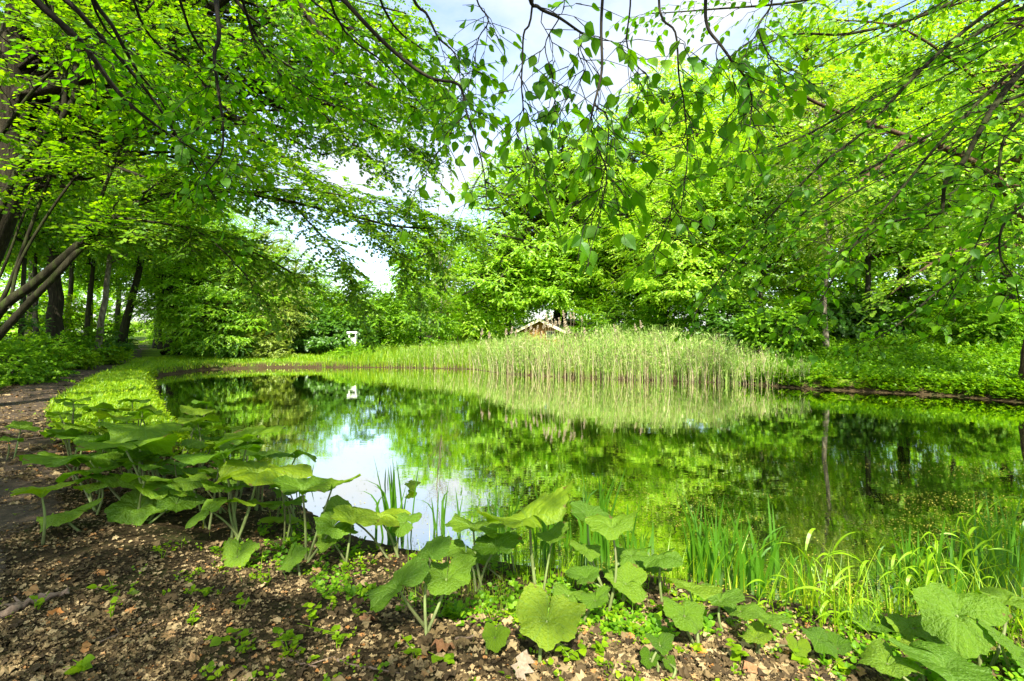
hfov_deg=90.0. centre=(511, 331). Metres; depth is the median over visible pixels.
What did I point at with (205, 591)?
leafy weed
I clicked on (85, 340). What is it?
shrub
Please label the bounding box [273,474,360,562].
butterbur
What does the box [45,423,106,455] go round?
butterbur
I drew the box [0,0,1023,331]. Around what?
sky
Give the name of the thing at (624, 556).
butterbur
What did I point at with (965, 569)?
sword leaf tuft
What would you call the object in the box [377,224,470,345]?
woodland tree
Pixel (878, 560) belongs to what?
sword leaf tuft
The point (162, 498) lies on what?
butterbur
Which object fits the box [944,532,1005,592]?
sword leaf tuft
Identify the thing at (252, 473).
butterbur
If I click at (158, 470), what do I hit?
butterbur
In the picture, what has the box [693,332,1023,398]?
undergrowth
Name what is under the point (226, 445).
butterbur
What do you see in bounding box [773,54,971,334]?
woodland tree
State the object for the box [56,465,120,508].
butterbur
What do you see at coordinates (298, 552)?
butterbur
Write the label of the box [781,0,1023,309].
ash tree
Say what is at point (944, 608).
butterbur
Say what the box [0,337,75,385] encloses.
shrub
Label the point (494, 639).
butterbur
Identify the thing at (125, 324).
woodland tree
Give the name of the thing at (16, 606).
fallen branch
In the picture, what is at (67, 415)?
butterbur
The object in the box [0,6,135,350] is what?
oak tree
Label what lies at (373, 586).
leafy weed
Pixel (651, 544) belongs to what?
sword leaf tuft
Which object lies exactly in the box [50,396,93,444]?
butterbur
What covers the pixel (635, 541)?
sword leaf tuft
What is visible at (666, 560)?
butterbur
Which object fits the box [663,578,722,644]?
butterbur
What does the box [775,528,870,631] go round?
reed grass
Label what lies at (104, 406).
butterbur
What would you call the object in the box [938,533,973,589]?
reed grass
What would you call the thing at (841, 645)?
butterbur
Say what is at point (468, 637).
fallen branch
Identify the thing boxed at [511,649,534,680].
fallen leaf
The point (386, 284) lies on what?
shrub
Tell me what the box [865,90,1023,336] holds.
woodland tree
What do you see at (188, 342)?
shrub
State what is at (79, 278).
woodland tree
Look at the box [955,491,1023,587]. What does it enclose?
reed grass
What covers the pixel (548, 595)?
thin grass
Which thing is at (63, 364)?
shrub
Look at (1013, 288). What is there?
shrub
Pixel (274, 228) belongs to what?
hornbeam tree
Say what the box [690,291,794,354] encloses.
shrub
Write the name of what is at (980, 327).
shrub
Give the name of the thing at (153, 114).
overhanging tree
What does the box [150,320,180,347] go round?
shrub
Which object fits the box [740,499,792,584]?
sword leaf tuft
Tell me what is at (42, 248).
woodland tree
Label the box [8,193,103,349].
woodland tree
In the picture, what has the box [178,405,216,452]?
butterbur
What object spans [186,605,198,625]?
leafy weed
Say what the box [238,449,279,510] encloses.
butterbur
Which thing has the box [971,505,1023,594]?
sword leaf tuft
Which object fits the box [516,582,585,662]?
butterbur
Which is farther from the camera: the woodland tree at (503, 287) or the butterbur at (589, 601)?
the woodland tree at (503, 287)
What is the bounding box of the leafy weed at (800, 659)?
[791,644,810,665]
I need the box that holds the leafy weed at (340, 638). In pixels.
[297,623,346,648]
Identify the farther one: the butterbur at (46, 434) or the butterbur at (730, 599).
the butterbur at (46, 434)
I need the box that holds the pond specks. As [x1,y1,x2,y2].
[194,376,1023,620]
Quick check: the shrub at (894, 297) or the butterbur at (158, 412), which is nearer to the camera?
the butterbur at (158, 412)
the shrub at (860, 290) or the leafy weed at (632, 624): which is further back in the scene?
the shrub at (860, 290)
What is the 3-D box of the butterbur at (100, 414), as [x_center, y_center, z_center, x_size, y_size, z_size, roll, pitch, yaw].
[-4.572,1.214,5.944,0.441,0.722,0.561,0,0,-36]
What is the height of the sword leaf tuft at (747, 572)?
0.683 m
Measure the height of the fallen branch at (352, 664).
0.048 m
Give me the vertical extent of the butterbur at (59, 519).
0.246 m
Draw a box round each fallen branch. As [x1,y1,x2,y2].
[0,587,69,618]
[99,618,157,642]
[282,657,330,666]
[333,651,415,673]
[455,624,498,639]
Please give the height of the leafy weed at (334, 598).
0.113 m
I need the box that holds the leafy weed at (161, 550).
[150,547,165,558]
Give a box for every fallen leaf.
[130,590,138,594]
[359,612,374,620]
[431,638,454,652]
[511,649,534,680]
[691,645,706,652]
[743,660,762,677]
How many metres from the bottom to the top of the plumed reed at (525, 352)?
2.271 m
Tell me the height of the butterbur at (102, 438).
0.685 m
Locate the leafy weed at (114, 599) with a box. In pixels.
[106,590,119,617]
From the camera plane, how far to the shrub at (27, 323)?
16.76 m
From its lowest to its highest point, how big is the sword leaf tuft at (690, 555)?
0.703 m
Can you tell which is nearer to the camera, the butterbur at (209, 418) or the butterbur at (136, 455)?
the butterbur at (136, 455)
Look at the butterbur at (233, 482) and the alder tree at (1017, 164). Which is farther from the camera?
the alder tree at (1017, 164)
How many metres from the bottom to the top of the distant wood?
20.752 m
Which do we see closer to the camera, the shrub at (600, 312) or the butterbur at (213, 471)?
the butterbur at (213, 471)
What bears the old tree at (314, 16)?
on the ground at (202, 534)
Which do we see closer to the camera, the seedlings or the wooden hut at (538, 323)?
the seedlings
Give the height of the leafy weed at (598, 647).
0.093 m
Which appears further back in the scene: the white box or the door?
the door
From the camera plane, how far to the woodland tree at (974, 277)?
30.92 m
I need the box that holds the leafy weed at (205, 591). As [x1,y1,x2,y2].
[190,586,213,596]
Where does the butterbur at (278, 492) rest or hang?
on the ground at (202, 534)
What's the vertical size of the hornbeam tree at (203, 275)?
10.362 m
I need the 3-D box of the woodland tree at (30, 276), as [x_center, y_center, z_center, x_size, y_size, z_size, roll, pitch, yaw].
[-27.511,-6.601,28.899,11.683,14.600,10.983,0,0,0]
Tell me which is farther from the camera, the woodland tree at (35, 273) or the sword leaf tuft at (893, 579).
the woodland tree at (35, 273)
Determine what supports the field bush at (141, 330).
on the ground at (202, 534)
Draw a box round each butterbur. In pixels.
[0,421,40,459]
[10,481,77,544]
[16,451,119,514]
[36,498,102,532]
[40,410,83,450]
[45,420,183,500]
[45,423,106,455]
[46,401,89,439]
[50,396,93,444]
[55,434,101,479]
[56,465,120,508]
[75,432,137,493]
[82,402,122,434]
[93,409,139,431]
[95,415,143,473]
[104,477,205,525]
[105,447,162,474]
[109,459,194,489]
[112,447,173,474]
[118,398,155,425]
[120,461,172,508]
[122,410,162,425]
[124,408,158,428]
[138,440,171,477]
[153,432,190,478]
[160,439,212,497]
[170,452,241,529]
[172,425,312,543]
[177,417,213,467]
[178,399,220,439]
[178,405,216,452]
[178,414,223,467]
[182,458,245,512]
[201,479,274,542]
[205,425,243,481]
[208,438,264,502]
[218,442,262,491]
[221,538,259,566]
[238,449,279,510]
[257,484,310,542]
[267,450,316,516]
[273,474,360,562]
[273,476,298,526]
[278,543,306,575]
[315,504,379,566]
[322,495,421,558]
[367,535,476,634]
[404,480,420,492]
[445,513,522,591]
[473,530,523,578]
[474,479,573,589]
[482,622,510,653]
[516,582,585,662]
[553,582,610,620]
[565,501,647,610]
[607,546,671,582]
[637,548,683,601]
[640,632,676,677]
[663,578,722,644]
[698,581,755,633]
[738,603,810,657]
[800,626,851,659]
[841,603,894,633]
[858,634,998,680]
[884,613,944,643]
[912,582,1023,668]
[977,616,1023,675]
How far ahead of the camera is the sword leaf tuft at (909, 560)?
3.44 m
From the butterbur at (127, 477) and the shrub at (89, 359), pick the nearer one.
the butterbur at (127, 477)
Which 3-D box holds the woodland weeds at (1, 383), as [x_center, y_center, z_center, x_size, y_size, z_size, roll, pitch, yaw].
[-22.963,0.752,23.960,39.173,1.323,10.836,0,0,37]
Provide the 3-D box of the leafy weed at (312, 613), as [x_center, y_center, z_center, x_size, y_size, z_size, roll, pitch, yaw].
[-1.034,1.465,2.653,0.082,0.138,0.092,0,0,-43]
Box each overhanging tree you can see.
[4,0,524,270]
[432,0,842,290]
[605,0,1023,375]
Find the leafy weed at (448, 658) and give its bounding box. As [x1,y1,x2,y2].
[429,652,454,663]
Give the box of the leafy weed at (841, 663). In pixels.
[830,656,859,674]
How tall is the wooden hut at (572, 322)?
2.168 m
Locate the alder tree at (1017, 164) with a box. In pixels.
[717,0,1023,382]
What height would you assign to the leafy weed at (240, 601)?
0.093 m
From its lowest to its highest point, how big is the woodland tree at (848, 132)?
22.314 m
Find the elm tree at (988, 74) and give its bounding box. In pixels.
[867,0,1023,310]
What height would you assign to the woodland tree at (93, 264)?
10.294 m
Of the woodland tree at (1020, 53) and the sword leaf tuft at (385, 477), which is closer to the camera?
the sword leaf tuft at (385, 477)
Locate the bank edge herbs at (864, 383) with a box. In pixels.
[740,364,1023,398]
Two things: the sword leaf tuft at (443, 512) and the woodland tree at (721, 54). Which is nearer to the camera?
the sword leaf tuft at (443, 512)
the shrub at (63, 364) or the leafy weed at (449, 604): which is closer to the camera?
the leafy weed at (449, 604)
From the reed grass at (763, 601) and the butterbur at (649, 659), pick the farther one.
the reed grass at (763, 601)
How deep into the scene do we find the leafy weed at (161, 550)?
3.50 m
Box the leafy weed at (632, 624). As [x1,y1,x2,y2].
[621,622,641,636]
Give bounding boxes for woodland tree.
[0,242,121,334]
[3,3,87,269]
[3,151,145,358]
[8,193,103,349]
[9,149,145,322]
[16,69,126,247]
[27,178,179,350]
[30,147,203,364]
[61,160,150,335]
[65,262,74,331]
[82,140,230,359]
[87,255,198,348]
[97,153,232,347]
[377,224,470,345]
[460,210,537,343]
[684,117,835,307]
[692,51,824,307]
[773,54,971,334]
[780,56,921,293]
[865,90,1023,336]
[948,0,1023,219]
[967,199,999,303]
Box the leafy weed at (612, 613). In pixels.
[605,609,616,625]
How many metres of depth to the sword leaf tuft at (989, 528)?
3.76 m
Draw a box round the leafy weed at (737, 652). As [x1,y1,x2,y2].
[725,638,748,663]
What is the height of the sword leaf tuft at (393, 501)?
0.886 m
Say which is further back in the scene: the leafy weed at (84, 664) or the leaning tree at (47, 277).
the leaning tree at (47, 277)
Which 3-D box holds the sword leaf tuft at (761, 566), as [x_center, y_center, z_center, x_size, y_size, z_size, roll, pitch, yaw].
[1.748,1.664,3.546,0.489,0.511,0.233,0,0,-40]
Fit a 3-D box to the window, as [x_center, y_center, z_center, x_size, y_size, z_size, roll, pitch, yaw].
[2.555,0.226,33.683,0.620,0.550,0.063,0,0,24]
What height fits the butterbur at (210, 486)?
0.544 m
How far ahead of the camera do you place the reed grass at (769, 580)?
3.19 m
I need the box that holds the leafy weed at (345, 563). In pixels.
[331,561,349,581]
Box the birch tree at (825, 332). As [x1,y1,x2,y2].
[732,44,899,349]
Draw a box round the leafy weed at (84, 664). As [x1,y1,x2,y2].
[63,654,95,674]
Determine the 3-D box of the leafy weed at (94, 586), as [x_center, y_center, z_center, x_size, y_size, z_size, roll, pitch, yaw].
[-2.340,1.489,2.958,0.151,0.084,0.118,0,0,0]
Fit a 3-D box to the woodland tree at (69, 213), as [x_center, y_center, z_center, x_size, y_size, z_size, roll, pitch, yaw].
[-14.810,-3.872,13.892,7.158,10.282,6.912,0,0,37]
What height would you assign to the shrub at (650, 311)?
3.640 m
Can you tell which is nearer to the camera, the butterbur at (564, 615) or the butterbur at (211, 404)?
the butterbur at (564, 615)
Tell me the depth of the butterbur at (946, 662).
2.34 m
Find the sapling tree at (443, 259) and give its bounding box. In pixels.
[418,176,458,349]
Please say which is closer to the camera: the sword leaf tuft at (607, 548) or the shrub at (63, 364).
the sword leaf tuft at (607, 548)
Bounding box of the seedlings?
[0,412,1023,680]
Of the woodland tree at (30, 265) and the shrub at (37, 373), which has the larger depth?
the woodland tree at (30, 265)
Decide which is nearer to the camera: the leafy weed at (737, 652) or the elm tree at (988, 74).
the leafy weed at (737, 652)
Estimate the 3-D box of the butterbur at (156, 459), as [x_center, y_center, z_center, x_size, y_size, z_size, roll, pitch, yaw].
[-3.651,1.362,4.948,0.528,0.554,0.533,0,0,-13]
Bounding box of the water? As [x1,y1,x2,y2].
[156,367,1023,619]
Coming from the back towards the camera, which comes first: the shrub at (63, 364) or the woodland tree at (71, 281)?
the woodland tree at (71, 281)
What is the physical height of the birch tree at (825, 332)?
12.027 m
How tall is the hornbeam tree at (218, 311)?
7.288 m
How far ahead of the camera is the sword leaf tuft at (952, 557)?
3.37 m
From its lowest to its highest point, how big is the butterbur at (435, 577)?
0.470 m
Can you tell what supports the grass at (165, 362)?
on the ground at (202, 534)
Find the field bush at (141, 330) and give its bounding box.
[129,318,152,335]
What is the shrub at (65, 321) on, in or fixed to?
on the ground at (202, 534)
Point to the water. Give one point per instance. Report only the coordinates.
(373, 414)
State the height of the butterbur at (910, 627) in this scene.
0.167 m
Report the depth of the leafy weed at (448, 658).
2.32 m
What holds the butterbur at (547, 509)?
on the ground at (202, 534)
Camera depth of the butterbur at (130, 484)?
4.39 m
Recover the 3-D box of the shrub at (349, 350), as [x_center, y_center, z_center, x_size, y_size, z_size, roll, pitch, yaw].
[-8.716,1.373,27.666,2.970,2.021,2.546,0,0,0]
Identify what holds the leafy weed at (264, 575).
on the ground at (202, 534)
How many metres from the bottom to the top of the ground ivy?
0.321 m
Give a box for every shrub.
[0,293,54,359]
[0,330,93,376]
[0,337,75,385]
[12,293,84,344]
[27,319,118,363]
[42,294,119,345]
[42,343,109,369]
[78,330,144,360]
[88,342,136,364]
[91,313,141,351]
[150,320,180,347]
[165,324,227,357]
[205,327,272,359]
[242,327,298,359]
[261,300,358,353]
[296,314,384,354]
[315,270,391,340]
[324,339,375,359]
[326,280,423,353]
[372,280,468,352]
[417,271,499,344]
[451,290,527,347]
[562,291,669,349]
[619,291,716,351]
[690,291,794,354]
[725,292,838,358]
[754,271,856,334]
[803,290,910,339]
[830,271,919,316]
[875,299,956,337]
[880,275,978,335]
[914,297,1023,348]
[933,275,1023,328]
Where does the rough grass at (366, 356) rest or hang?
on the ground at (202, 534)
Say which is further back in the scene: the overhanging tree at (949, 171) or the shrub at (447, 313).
the shrub at (447, 313)
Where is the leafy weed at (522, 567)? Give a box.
[519,563,529,578]
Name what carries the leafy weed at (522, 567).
on the ground at (202, 534)
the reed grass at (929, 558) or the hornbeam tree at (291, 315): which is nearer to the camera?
the reed grass at (929, 558)
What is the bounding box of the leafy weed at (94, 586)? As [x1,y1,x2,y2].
[86,578,116,593]
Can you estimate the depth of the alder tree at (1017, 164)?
12.24 m
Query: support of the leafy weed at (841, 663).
on the ground at (202, 534)
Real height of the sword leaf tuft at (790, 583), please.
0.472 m
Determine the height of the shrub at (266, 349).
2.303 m
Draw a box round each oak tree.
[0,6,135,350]
[440,114,693,345]
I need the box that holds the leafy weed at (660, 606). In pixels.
[649,597,678,614]
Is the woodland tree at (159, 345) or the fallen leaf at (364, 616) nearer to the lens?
the fallen leaf at (364, 616)
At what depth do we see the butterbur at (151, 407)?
6.76 m
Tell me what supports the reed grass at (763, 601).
on the ground at (202, 534)
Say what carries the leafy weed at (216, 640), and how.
on the ground at (202, 534)
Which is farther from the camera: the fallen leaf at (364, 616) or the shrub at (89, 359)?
the shrub at (89, 359)
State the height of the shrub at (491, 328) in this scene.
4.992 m
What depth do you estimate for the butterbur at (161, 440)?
4.57 m
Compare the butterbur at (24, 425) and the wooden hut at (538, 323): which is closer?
the butterbur at (24, 425)
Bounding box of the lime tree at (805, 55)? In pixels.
[703,0,922,328]
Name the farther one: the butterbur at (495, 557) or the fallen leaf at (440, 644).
the butterbur at (495, 557)
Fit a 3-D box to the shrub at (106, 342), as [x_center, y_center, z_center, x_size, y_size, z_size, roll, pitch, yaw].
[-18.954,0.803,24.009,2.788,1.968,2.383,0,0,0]
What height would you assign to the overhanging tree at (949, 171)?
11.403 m
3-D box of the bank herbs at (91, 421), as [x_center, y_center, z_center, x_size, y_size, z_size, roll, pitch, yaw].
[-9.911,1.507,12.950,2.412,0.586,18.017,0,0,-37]
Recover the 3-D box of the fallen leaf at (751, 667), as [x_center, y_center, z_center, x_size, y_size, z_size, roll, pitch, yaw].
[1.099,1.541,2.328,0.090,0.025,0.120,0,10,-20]
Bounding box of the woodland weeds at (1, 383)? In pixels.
[0,335,51,386]
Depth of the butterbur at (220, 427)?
5.80 m
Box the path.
[0,342,149,587]
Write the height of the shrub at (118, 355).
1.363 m
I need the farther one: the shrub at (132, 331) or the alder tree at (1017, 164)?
the shrub at (132, 331)
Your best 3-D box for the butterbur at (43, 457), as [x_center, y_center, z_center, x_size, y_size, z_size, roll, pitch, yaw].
[-3.804,1.311,4.490,1.267,0.501,0.690,0,0,38]
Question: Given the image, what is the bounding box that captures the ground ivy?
[210,505,1023,680]
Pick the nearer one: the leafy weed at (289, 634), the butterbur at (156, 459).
the leafy weed at (289, 634)
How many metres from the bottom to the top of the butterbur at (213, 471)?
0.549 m
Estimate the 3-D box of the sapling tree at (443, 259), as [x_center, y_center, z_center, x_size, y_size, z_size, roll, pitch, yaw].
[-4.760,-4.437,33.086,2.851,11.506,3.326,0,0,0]
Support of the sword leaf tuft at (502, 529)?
on the ground at (202, 534)
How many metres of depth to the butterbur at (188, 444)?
5.09 m
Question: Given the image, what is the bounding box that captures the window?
[546,331,554,338]
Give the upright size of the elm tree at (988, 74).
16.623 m
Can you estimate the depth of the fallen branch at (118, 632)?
2.52 m
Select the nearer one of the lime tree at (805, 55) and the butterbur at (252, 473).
the butterbur at (252, 473)
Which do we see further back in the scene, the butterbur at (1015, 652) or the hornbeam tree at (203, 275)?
the hornbeam tree at (203, 275)
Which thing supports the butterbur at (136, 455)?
on the ground at (202, 534)
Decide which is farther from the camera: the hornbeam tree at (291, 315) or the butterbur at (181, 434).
the hornbeam tree at (291, 315)
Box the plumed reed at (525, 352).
[525,325,526,375]
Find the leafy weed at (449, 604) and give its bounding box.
[427,597,453,611]
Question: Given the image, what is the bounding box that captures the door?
[530,328,540,338]
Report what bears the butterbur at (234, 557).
on the ground at (202, 534)
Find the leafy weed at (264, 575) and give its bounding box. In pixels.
[252,564,270,584]
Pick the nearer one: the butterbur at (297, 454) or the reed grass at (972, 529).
the reed grass at (972, 529)
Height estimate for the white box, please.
1.407 m
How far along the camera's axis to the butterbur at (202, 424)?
6.17 m
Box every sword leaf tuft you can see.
[363,453,420,540]
[384,465,391,484]
[416,482,462,535]
[483,484,525,556]
[526,484,556,561]
[558,518,571,558]
[572,467,625,562]
[598,474,640,565]
[622,528,653,551]
[642,522,653,551]
[675,485,726,585]
[681,494,713,581]
[714,509,749,570]
[720,505,784,590]
[739,539,778,598]
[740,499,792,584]
[783,549,815,600]
[868,552,904,596]
[876,529,925,582]
[891,526,946,597]
[925,515,993,592]
[928,516,986,589]
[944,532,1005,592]
[958,511,994,591]
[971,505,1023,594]
[973,487,1022,583]
[993,488,1023,586]
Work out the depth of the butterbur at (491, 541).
3.49 m
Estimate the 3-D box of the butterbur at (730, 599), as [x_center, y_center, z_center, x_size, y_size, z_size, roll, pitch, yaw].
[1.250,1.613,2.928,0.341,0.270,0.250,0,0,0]
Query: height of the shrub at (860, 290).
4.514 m
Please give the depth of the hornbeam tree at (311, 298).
32.47 m
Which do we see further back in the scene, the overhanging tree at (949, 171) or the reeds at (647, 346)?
the reeds at (647, 346)
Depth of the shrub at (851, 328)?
21.11 m
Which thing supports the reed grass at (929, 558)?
on the ground at (202, 534)
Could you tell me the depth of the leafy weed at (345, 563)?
3.23 m
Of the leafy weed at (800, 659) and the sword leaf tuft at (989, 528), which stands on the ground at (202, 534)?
the leafy weed at (800, 659)
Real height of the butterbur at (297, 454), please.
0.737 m
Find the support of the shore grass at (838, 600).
on the ground at (202, 534)
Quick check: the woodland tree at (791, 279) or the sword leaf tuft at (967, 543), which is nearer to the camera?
the sword leaf tuft at (967, 543)
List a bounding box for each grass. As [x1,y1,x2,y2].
[40,352,535,431]
[118,468,1023,679]
[313,338,814,382]
[406,523,1023,643]
[747,574,788,619]
[747,578,774,609]
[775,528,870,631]
[789,550,876,639]
[801,565,839,627]
[878,546,971,610]
[892,532,955,610]
[938,514,1002,593]
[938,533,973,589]
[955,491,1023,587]
[988,496,1023,595]
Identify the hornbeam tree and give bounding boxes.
[101,166,266,354]
[138,206,258,344]
[139,226,305,359]
[194,227,319,353]
[207,206,314,324]
[253,245,353,352]
[600,116,852,345]
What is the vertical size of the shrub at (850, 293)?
4.158 m
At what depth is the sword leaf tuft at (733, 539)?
3.92 m
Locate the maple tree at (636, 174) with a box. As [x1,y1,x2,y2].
[560,48,762,336]
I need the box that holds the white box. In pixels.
[347,332,358,347]
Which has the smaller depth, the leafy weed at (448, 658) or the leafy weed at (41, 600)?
the leafy weed at (448, 658)
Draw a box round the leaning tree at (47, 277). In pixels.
[0,0,497,352]
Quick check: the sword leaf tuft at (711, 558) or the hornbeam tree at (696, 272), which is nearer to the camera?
the sword leaf tuft at (711, 558)
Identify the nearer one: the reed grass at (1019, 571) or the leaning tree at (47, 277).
the reed grass at (1019, 571)
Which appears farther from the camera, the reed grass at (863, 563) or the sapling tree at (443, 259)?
the sapling tree at (443, 259)
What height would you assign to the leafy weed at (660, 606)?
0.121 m
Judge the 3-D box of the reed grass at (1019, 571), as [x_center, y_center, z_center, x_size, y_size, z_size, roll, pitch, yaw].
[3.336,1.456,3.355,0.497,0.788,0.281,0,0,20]
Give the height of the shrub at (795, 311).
3.169 m
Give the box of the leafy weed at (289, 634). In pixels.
[268,627,302,655]
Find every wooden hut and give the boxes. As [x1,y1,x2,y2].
[514,319,583,345]
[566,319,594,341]
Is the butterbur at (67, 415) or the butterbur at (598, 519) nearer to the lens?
the butterbur at (598, 519)
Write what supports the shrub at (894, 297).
on the ground at (202, 534)
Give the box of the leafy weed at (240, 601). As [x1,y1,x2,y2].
[232,592,249,608]
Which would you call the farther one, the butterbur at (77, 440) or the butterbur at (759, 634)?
the butterbur at (77, 440)
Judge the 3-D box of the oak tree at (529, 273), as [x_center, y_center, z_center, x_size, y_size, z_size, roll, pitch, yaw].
[3.835,-7.017,36.371,18.133,16.600,11.873,0,0,0]
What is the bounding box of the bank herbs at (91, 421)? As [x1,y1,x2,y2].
[43,365,214,460]
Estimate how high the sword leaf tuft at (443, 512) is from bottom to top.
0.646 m
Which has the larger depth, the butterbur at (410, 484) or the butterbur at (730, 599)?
the butterbur at (410, 484)
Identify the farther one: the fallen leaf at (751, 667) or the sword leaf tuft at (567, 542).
the sword leaf tuft at (567, 542)
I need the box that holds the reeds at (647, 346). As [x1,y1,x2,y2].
[386,320,809,385]
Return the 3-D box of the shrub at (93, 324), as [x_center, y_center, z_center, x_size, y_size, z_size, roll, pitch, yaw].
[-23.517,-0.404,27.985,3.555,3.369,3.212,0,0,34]
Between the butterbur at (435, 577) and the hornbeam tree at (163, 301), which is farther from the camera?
the hornbeam tree at (163, 301)
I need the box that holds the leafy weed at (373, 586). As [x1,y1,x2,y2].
[361,582,376,599]
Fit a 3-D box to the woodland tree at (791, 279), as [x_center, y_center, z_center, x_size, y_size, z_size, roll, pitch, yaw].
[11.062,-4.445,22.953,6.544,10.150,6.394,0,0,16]
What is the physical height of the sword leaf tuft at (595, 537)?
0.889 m
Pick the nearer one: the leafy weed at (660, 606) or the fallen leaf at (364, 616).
the fallen leaf at (364, 616)
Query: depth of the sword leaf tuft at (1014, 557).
3.70 m
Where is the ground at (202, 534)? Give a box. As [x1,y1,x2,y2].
[0,332,1023,680]
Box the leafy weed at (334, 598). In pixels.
[325,596,337,610]
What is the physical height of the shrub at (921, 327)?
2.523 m
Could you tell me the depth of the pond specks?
5.03 m
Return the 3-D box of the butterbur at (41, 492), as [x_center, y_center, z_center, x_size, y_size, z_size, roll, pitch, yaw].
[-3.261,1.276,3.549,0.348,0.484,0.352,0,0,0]
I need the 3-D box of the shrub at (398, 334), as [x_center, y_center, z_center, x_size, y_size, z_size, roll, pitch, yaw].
[-5.644,-0.589,30.891,6.064,5.386,5.248,0,0,0]
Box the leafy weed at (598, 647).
[591,637,610,656]
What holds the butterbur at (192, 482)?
on the ground at (202, 534)
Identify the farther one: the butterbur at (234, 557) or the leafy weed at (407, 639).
the butterbur at (234, 557)
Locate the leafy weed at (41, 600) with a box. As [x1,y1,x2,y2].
[29,591,49,609]
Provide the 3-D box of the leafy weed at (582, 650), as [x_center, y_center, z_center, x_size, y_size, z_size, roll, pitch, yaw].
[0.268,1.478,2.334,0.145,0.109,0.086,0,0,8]
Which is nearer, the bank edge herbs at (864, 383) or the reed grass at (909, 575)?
the reed grass at (909, 575)
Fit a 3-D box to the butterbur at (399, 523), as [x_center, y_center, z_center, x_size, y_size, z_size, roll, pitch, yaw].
[-1.102,1.578,4.075,0.807,0.472,0.472,0,0,21]
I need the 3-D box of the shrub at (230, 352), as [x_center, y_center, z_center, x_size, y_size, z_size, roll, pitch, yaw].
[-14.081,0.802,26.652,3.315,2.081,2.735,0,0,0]
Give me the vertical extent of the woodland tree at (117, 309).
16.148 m
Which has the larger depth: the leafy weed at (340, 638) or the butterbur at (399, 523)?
the butterbur at (399, 523)
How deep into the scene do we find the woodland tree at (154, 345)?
35.74 m
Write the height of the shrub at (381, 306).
5.432 m
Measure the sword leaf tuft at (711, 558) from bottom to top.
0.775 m
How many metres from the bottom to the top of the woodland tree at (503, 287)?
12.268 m
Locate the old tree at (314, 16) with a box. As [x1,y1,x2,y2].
[0,0,470,265]
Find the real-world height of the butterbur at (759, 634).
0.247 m
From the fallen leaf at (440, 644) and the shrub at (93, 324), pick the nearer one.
the fallen leaf at (440, 644)
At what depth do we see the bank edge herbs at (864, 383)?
15.22 m
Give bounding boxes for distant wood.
[0,162,1023,343]
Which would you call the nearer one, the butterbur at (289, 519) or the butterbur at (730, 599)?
the butterbur at (730, 599)
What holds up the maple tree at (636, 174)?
on the ground at (202, 534)
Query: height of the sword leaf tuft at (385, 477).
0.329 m
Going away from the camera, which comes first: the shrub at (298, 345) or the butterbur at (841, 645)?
the butterbur at (841, 645)
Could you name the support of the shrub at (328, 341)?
on the ground at (202, 534)
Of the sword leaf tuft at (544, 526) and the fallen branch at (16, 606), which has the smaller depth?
the fallen branch at (16, 606)
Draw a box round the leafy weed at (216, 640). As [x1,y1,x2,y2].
[204,627,252,646]
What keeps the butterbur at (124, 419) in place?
on the ground at (202, 534)
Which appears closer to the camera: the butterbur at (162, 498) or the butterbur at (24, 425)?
the butterbur at (162, 498)
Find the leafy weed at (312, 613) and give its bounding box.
[302,602,321,625]
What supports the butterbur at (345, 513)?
on the ground at (202, 534)
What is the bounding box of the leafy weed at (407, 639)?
[401,634,421,658]
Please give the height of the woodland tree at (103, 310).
10.347 m
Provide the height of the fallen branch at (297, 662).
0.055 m
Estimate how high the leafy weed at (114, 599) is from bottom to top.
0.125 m
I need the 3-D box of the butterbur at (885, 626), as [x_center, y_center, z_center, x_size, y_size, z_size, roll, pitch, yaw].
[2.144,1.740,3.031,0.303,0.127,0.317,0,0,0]
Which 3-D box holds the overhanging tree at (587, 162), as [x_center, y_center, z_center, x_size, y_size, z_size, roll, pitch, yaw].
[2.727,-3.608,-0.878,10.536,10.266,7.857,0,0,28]
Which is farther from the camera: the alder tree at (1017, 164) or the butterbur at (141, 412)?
the alder tree at (1017, 164)
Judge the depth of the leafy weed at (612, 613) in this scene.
2.76 m
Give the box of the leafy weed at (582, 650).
[555,642,586,661]
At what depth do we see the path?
6.15 m

